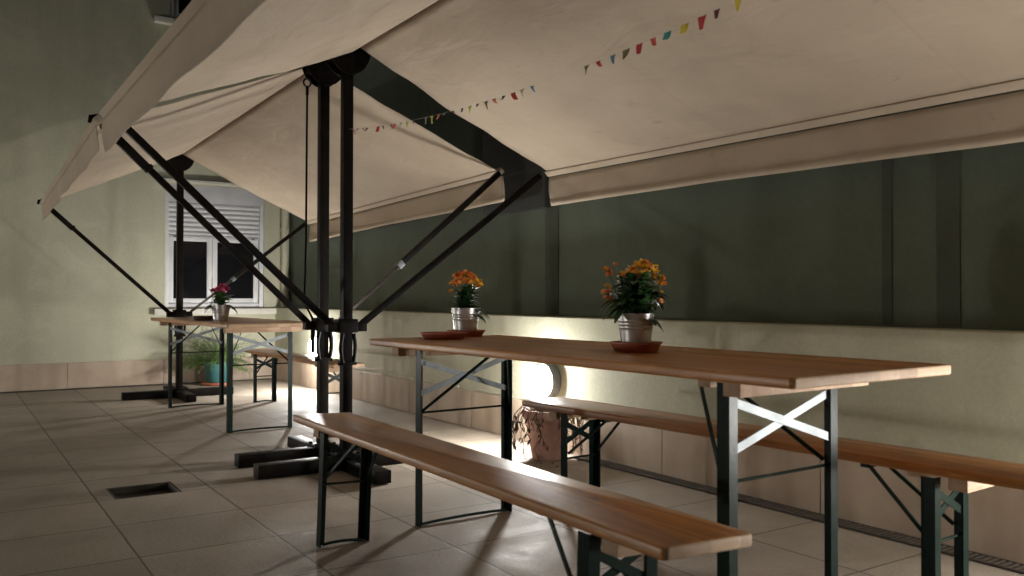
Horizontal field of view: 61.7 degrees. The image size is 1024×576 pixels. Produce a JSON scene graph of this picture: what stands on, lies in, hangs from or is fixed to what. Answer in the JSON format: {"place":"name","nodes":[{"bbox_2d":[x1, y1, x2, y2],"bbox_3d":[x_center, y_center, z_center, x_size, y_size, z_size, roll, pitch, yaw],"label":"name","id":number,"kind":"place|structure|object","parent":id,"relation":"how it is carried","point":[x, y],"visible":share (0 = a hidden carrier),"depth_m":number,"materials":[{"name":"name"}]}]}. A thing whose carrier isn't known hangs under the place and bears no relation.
{"place":"outdoors","nodes":[
{"label":"outdoors","id":0,"kind":"place"},
{"bbox_2d":[0,379,1023,575],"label":"ground","id":1,"kind":"structure","parent":0,"point":[68,458],"depth_m":3.80,"materials":[{"name":"beige tile"}]},
{"bbox_2d":[106,482,180,499],"bbox_3d":[-1.811,1.026,4.213,0.342,0.058,0.318,0,-1,-34],"label":"floor pit","id":2,"kind":"object","parent":1,"relation":"in","point":[142,490],"visible":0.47,"depth_m":4.30,"materials":[{"name":"metal"}]},
{"bbox_2d":[0,0,288,392],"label":"apartment building","id":3,"kind":"structure","parent":1,"relation":"on","point":[77,311],"depth_m":8.93,"materials":[{"name":"green paint"}]},
{"bbox_2d":[170,0,191,18],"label":"window","id":4,"kind":"structure","parent":3,"relation":"in","point":[177,7],"depth_m":9.46,"materials":[{"name":"black glass"}]},
{"bbox_2d":[165,184,263,307],"bbox_3d":[-3.416,-0.457,9.752,1.085,1.360,0.315,0,-1,-34],"label":"window","id":5,"kind":"structure","parent":3,"relation":"in","point":[207,264],"depth_m":9.64,"materials":[{"name":"white plastic"}]},
{"bbox_2d":[280,72,288,306],"bbox_3d":[-2.643,-3.783,10.018,0.100,8.000,0.100,0,-1,-34],"label":"downpipe","id":6,"kind":"object","parent":3,"relation":"attached to","point":[284,229],"visible":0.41,"depth_m":9.95,"materials":[{"name":"grey metal"}]},
{"bbox_2d":[172,327,254,385],"bbox_3d":[-3.166,0.712,9.222,0.980,0.671,0.775,0,-1,-34],"label":"potted fern","id":7,"kind":"object","parent":1,"relation":"on","point":[211,366],"visible":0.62,"depth_m":9.19,"materials":[{"name":"plant"}]},
{"bbox_2d":[151,317,302,432],"bbox_3d":[-2.255,0.638,6.812,0.692,0.770,2.200,1,-1,-35],"label":"folding table","id":8,"kind":"object","parent":1,"relation":"on","point":[232,325],"visible":0.95,"depth_m":6.23,"materials":[{"name":"brown wood"}]},
{"bbox_2d":[192,316,212,320],"bbox_3d":[-2.370,0.232,6.584,0.164,0.035,0.164,0,-1,-34],"label":"saucer","id":9,"kind":"object","parent":8,"relation":"on","point":[203,318],"visible":0.88,"depth_m":6.52,"materials":[{"name":"brown ceramic"}]},
{"bbox_2d":[205,283,237,320],"bbox_3d":[-2.192,0.105,6.467,0.256,0.286,0.205,0,-1,0],"label":"potted flower","id":10,"kind":"object","parent":8,"relation":"on","point":[220,310],"visible":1,"depth_m":6.42,"materials":[{"name":"silver plant"}]},
{"bbox_2d":[37,60,504,471],"bbox_3d":[-2.123,-0.195,6.608,2.551,2.424,4.680,0,-1,-34],"label":"double awning","id":11,"kind":"object","parent":1,"relation":"on","point":[250,137],"visible":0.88,"depth_m":6.10,"materials":[{"name":"fabric"}]},
{"bbox_2d":[303,78,314,353],"bbox_3d":[-1.195,-0.427,5.036,0.077,1.624,0.026,0,-1,-24],"label":"crank rod","id":12,"kind":"object","parent":11,"relation":"hanging from","point":[305,257],"visible":0.91,"depth_m":5.03,"materials":[{"name":"metal"}]},
{"bbox_2d":[244,348,364,402],"bbox_3d":[-1.784,0.791,7.086,0.250,0.470,2.200,1,-1,-34],"label":"folding bench","id":13,"kind":"object","parent":1,"relation":"on","point":[275,355],"visible":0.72,"depth_m":7.57,"materials":[{"name":"brown wood"}]},
{"bbox_2d":[293,412,751,575],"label":"folding bench","id":14,"kind":"object","parent":1,"relation":"on","point":[629,529],"visible":1,"depth_m":2.11,"materials":[{"name":"brown wood"}]},
{"bbox_2d":[512,406,583,462],"bbox_3d":[0.221,0.861,5.062,0.460,0.361,0.452,0,-1,-34],"label":"clay flowerpot","id":15,"kind":"object","parent":1,"relation":"on","point":[544,433],"visible":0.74,"depth_m":4.97,"materials":[{"name":"ceramic"}]},
{"bbox_2d":[99,0,1023,484],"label":"double awning","id":16,"kind":"object","parent":1,"relation":"on","point":[753,70],"visible":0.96,"depth_m":3.75,"materials":[{"name":"fabric"}]},
{"bbox_2d":[353,0,758,134],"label":"bunting","id":17,"kind":"object","parent":16,"relation":"hanging from","point":[684,27],"visible":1,"depth_m":2.81,"materials":[{"name":"multicoloured fabric"}]},
{"bbox_2d":[275,308,1023,563],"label":"wall","id":18,"kind":"structure","parent":1,"relation":"on","point":[972,404],"depth_m":3.89,"materials":[{"name":"beige paint"}]},
{"bbox_2d":[308,337,316,355],"bbox_3d":[-1.998,0.604,8.698,0.131,0.223,0.223,0,-1,-34],"label":"wall lamp","id":19,"kind":"object","parent":18,"relation":"attached to","point":[309,348],"visible":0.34,"depth_m":8.65,"materials":[{"name":"white glass"}]},
{"bbox_2d":[354,367,528,398],"bbox_3d":[-0.857,0.727,7.071,0.012,0.052,3.650,0,-1,-34],"label":"cable","id":20,"kind":"object","parent":18,"relation":"attached to","point":[439,382],"visible":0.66,"depth_m":6.69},
{"bbox_2d":[530,363,560,397],"bbox_3d":[0.194,0.583,5.388,0.131,0.223,0.223,0,-1,-34],"label":"wall lamp","id":21,"kind":"object","parent":18,"relation":"attached to","point":[545,380],"visible":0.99,"depth_m":5.33,"materials":[{"name":"white glass"}]},
{"bbox_2d":[289,56,1023,330],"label":"tall wall","id":22,"kind":"structure","parent":1,"relation":"on","point":[933,240],"depth_m":4.36,"materials":[{"name":"green paint"}]},
{"bbox_2d":[370,335,950,575],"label":"folding table","id":23,"kind":"object","parent":1,"relation":"on","point":[732,376],"visible":0.99,"depth_m":2.45,"materials":[{"name":"brown wood"}]},
{"bbox_2d":[420,331,467,339],"bbox_3d":[-0.296,0.207,3.724,0.210,0.028,0.210,0,-1,-34],"label":"saucer","id":24,"kind":"object","parent":23,"relation":"on","point":[444,335],"visible":1,"depth_m":3.65,"materials":[{"name":"ceramic"}]},
{"bbox_2d":[446,330,484,336],"bbox_3d":[-0.215,0.210,3.981,0.184,0.028,0.184,0,-1,-34],"label":"saucer","id":25,"kind":"object","parent":23,"relation":"on","point":[478,333],"visible":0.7,"depth_m":3.91,"materials":[{"name":"ceramic"}]},
{"bbox_2d":[448,269,489,330],"bbox_3d":[-0.201,0.062,3.986,0.194,0.297,0.174,0,-1,0],"label":"potted flower","id":26,"kind":"object","parent":25,"relation":"on","point":[466,316],"visible":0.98,"depth_m":3.95,"materials":[{"name":"silver plant"}]},
{"bbox_2d":[609,341,662,352],"bbox_3d":[0.413,0.196,2.860,0.176,0.033,0.176,0,-1,-34],"label":"saucer","id":27,"kind":"object","parent":23,"relation":"on","point":[651,347],"visible":0.89,"depth_m":2.79,"materials":[{"name":"ceramic"}]},
{"bbox_2d":[598,258,671,342],"bbox_3d":[0.411,0.047,2.855,0.244,0.296,0.200,0,-1,0],"label":"potted flower","id":28,"kind":"object","parent":27,"relation":"on","point":[634,317],"visible":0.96,"depth_m":2.83,"materials":[{"name":"green plant"}]},
{"bbox_2d":[522,397,1023,575],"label":"folding bench","id":29,"kind":"object","parent":1,"relation":"on","point":[965,475],"visible":0.84,"depth_m":2.64,"materials":[{"name":"brown wood"}]},
{"bbox_2d":[574,456,1023,573],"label":"drain channel","id":30,"kind":"object","parent":1,"relation":"on","point":[948,549],"visible":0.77,"depth_m":3.68,"materials":[{"name":"metal"}]}
]}

